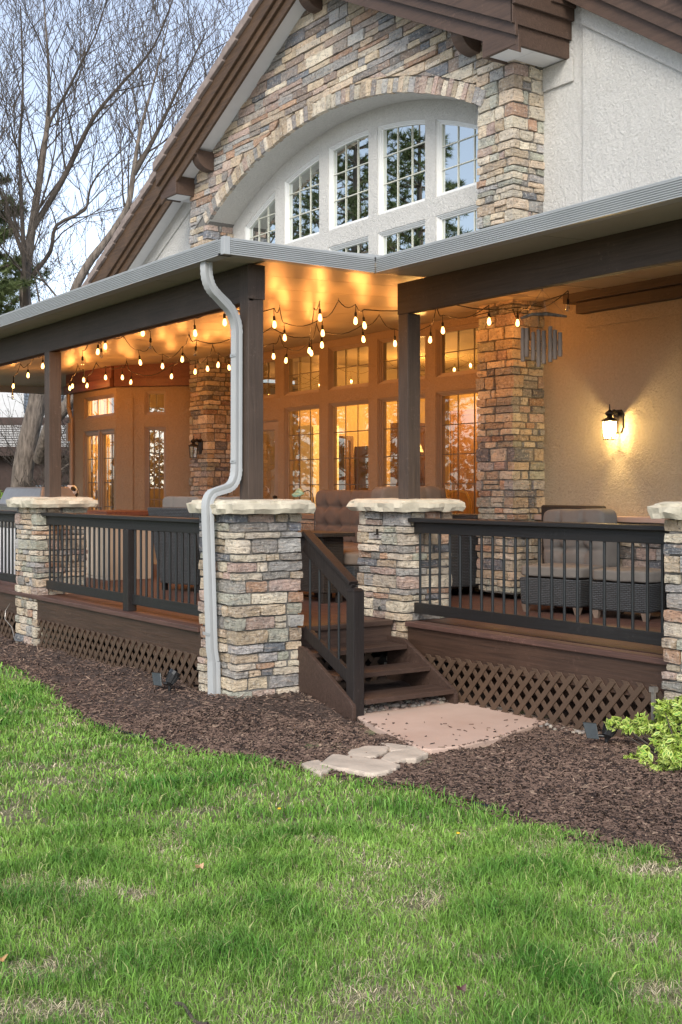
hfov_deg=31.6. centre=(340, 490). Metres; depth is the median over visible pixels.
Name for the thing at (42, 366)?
string light
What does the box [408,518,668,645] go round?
railing
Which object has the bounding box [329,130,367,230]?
arched window
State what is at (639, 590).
ottoman
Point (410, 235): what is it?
window
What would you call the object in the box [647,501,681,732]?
stone pillar
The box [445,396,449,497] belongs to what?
window
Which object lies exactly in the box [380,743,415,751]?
flagstone
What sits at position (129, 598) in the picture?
railing
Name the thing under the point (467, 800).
lawn edging
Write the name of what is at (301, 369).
window
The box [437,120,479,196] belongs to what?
arched window
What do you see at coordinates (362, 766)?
flagstone
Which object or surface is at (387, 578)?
stone pillar
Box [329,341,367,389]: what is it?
window
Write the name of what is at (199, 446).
wall lantern
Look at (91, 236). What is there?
sky
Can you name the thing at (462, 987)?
fallen leaf
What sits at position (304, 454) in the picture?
kitchen cabinet
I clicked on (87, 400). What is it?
window
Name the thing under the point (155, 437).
window
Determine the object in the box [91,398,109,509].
curtain
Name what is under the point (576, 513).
cushion
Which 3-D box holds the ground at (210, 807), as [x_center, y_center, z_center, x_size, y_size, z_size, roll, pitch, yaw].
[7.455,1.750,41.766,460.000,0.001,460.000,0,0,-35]
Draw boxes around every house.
[0,392,72,496]
[63,0,681,595]
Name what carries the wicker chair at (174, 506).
on the porch deck
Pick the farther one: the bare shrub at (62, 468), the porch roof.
the bare shrub at (62, 468)
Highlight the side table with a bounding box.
[298,530,354,603]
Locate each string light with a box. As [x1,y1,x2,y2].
[11,357,43,399]
[69,344,230,389]
[81,301,321,368]
[141,290,569,348]
[263,305,490,362]
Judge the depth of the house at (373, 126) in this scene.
13.91 m
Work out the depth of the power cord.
12.02 m
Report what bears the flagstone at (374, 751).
on the mulch bed
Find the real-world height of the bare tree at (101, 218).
10.641 m
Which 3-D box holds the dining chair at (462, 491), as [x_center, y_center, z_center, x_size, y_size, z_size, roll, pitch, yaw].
[1.253,0.550,14.465,0.440,1.128,0.468,0,0,-35]
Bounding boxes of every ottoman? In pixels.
[520,562,608,615]
[592,566,668,621]
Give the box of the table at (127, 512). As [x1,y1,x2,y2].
[84,507,150,580]
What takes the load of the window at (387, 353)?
in the house at (373, 126)
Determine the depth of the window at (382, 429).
14.83 m
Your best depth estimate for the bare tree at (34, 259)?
30.58 m
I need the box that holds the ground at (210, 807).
[0,664,681,1023]
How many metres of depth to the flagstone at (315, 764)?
7.44 m
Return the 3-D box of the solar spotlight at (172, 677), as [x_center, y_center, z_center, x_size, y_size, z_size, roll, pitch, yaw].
[-1.405,1.531,9.679,0.238,0.202,0.101,0,0,-4]
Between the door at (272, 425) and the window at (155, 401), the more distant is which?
the window at (155, 401)
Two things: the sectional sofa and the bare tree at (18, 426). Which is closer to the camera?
the sectional sofa
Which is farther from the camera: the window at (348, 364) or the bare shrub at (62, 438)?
the bare shrub at (62, 438)
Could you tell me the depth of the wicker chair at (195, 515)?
12.78 m
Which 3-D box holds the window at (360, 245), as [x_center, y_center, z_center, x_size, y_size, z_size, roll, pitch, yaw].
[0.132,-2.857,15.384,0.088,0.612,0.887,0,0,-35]
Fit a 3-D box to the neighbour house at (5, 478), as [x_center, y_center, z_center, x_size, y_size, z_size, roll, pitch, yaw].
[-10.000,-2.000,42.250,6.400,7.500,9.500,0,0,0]
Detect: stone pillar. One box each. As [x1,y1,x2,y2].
[6,497,97,645]
[186,499,315,697]
[346,498,465,663]
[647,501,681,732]
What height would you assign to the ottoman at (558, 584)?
0.439 m
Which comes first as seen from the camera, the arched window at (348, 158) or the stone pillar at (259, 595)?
the stone pillar at (259, 595)
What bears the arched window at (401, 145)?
in the house at (373, 126)
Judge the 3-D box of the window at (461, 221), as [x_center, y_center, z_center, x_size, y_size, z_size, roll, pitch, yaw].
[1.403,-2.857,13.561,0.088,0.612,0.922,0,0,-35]
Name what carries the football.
on the wire stand
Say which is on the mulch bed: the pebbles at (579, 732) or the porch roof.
the pebbles at (579, 732)
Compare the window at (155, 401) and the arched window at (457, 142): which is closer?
the arched window at (457, 142)
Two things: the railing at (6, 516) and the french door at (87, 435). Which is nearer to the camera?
the railing at (6, 516)
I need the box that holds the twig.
[175,1001,208,1023]
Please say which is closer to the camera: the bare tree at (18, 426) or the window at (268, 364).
the window at (268, 364)
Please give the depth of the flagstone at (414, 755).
7.77 m
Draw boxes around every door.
[84,430,97,509]
[95,429,113,509]
[263,420,277,498]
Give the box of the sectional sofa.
[314,486,479,597]
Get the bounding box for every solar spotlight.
[152,668,180,690]
[583,717,617,742]
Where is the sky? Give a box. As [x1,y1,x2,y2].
[0,0,251,309]
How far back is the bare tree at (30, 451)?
25.45 m
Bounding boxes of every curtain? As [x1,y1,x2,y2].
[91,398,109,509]
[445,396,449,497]
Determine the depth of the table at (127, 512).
15.06 m
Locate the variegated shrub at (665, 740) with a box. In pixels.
[603,695,681,772]
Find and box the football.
[66,485,78,495]
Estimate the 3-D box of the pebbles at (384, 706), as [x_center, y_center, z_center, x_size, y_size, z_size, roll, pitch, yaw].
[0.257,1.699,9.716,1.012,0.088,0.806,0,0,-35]
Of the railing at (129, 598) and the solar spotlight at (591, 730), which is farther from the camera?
the railing at (129, 598)
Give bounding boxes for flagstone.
[301,760,330,778]
[320,754,399,777]
[348,746,388,757]
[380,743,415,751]
[381,748,427,763]
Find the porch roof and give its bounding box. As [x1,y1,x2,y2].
[0,176,681,695]
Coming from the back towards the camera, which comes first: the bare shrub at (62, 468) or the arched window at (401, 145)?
the bare shrub at (62, 468)
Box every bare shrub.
[5,411,72,488]
[61,419,68,486]
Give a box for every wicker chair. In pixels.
[147,496,202,592]
[193,496,239,558]
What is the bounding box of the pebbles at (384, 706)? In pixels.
[364,696,447,712]
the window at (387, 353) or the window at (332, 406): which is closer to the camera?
the window at (387, 353)
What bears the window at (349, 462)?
attached to the house at (373, 126)
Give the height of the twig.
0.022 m
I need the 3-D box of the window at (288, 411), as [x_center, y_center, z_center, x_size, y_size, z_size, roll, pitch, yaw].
[-0.491,-0.410,16.278,0.088,1.437,0.867,0,0,-35]
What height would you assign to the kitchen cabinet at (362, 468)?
0.850 m
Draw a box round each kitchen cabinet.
[300,425,338,506]
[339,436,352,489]
[355,446,367,489]
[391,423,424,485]
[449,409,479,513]
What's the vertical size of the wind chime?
0.877 m
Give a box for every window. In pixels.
[24,393,63,412]
[85,394,113,418]
[145,391,165,414]
[145,427,165,548]
[245,192,274,243]
[263,358,274,397]
[285,155,318,243]
[285,350,318,395]
[285,405,318,499]
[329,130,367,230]
[329,236,367,253]
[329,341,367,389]
[329,400,367,489]
[378,119,424,214]
[378,220,424,254]
[378,332,424,383]
[378,394,424,486]
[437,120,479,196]
[437,205,478,240]
[437,323,479,376]
[437,388,479,513]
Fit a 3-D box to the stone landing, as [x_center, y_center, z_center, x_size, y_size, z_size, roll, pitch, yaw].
[0.757,1.743,8.872,1.410,0.074,1.410,0,0,-35]
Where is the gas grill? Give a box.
[0,487,87,573]
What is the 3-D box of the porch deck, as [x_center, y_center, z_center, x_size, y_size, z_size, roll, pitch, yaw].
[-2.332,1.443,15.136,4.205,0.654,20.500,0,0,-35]
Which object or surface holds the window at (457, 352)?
in the house at (373, 126)
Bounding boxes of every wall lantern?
[188,435,202,457]
[601,404,623,439]
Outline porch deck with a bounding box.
[0,564,668,737]
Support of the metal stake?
in the mulch bed
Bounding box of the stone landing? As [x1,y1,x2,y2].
[357,700,547,753]
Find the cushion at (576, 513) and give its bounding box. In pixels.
[541,505,616,566]
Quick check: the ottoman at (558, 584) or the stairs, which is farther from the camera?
the ottoman at (558, 584)
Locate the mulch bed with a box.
[0,615,681,855]
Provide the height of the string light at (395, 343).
0.370 m
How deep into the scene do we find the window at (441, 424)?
13.90 m
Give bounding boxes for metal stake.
[649,686,657,737]
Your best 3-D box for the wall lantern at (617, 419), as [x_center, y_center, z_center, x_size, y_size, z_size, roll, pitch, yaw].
[2.598,-0.653,11.563,0.214,0.342,0.160,0,0,-35]
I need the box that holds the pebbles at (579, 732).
[475,703,615,734]
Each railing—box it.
[0,510,17,582]
[41,512,202,615]
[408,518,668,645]
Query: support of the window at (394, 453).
attached to the house at (373, 126)
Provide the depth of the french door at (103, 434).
19.03 m
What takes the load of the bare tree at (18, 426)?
on the ground at (210, 807)
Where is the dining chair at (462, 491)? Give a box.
[446,489,470,513]
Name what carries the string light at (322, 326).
hanging from the porch roof
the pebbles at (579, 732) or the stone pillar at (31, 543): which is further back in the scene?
the stone pillar at (31, 543)
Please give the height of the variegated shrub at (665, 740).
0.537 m
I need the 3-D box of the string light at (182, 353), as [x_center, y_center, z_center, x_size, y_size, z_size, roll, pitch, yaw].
[-1.390,-1.729,13.432,4.951,0.353,1.848,0,0,43]
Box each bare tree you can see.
[0,0,249,486]
[0,208,92,486]
[1,182,73,306]
[5,149,122,432]
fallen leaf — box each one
[195,862,203,868]
[456,984,465,991]
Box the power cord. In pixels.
[473,293,567,317]
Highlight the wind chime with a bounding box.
[520,290,566,366]
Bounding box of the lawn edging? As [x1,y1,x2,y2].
[57,699,679,860]
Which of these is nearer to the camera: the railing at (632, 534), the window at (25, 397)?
the railing at (632, 534)
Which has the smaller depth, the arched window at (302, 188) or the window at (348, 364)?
the window at (348, 364)
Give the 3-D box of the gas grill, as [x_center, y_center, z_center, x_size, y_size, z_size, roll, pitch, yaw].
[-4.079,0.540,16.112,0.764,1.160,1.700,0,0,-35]
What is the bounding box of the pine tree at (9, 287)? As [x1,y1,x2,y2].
[0,156,53,314]
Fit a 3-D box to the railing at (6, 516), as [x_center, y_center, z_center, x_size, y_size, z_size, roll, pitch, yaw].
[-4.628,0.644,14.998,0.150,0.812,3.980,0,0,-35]
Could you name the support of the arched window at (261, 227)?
in the house at (373, 126)
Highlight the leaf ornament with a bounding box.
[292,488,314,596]
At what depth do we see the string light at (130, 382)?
16.97 m
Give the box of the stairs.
[297,531,457,721]

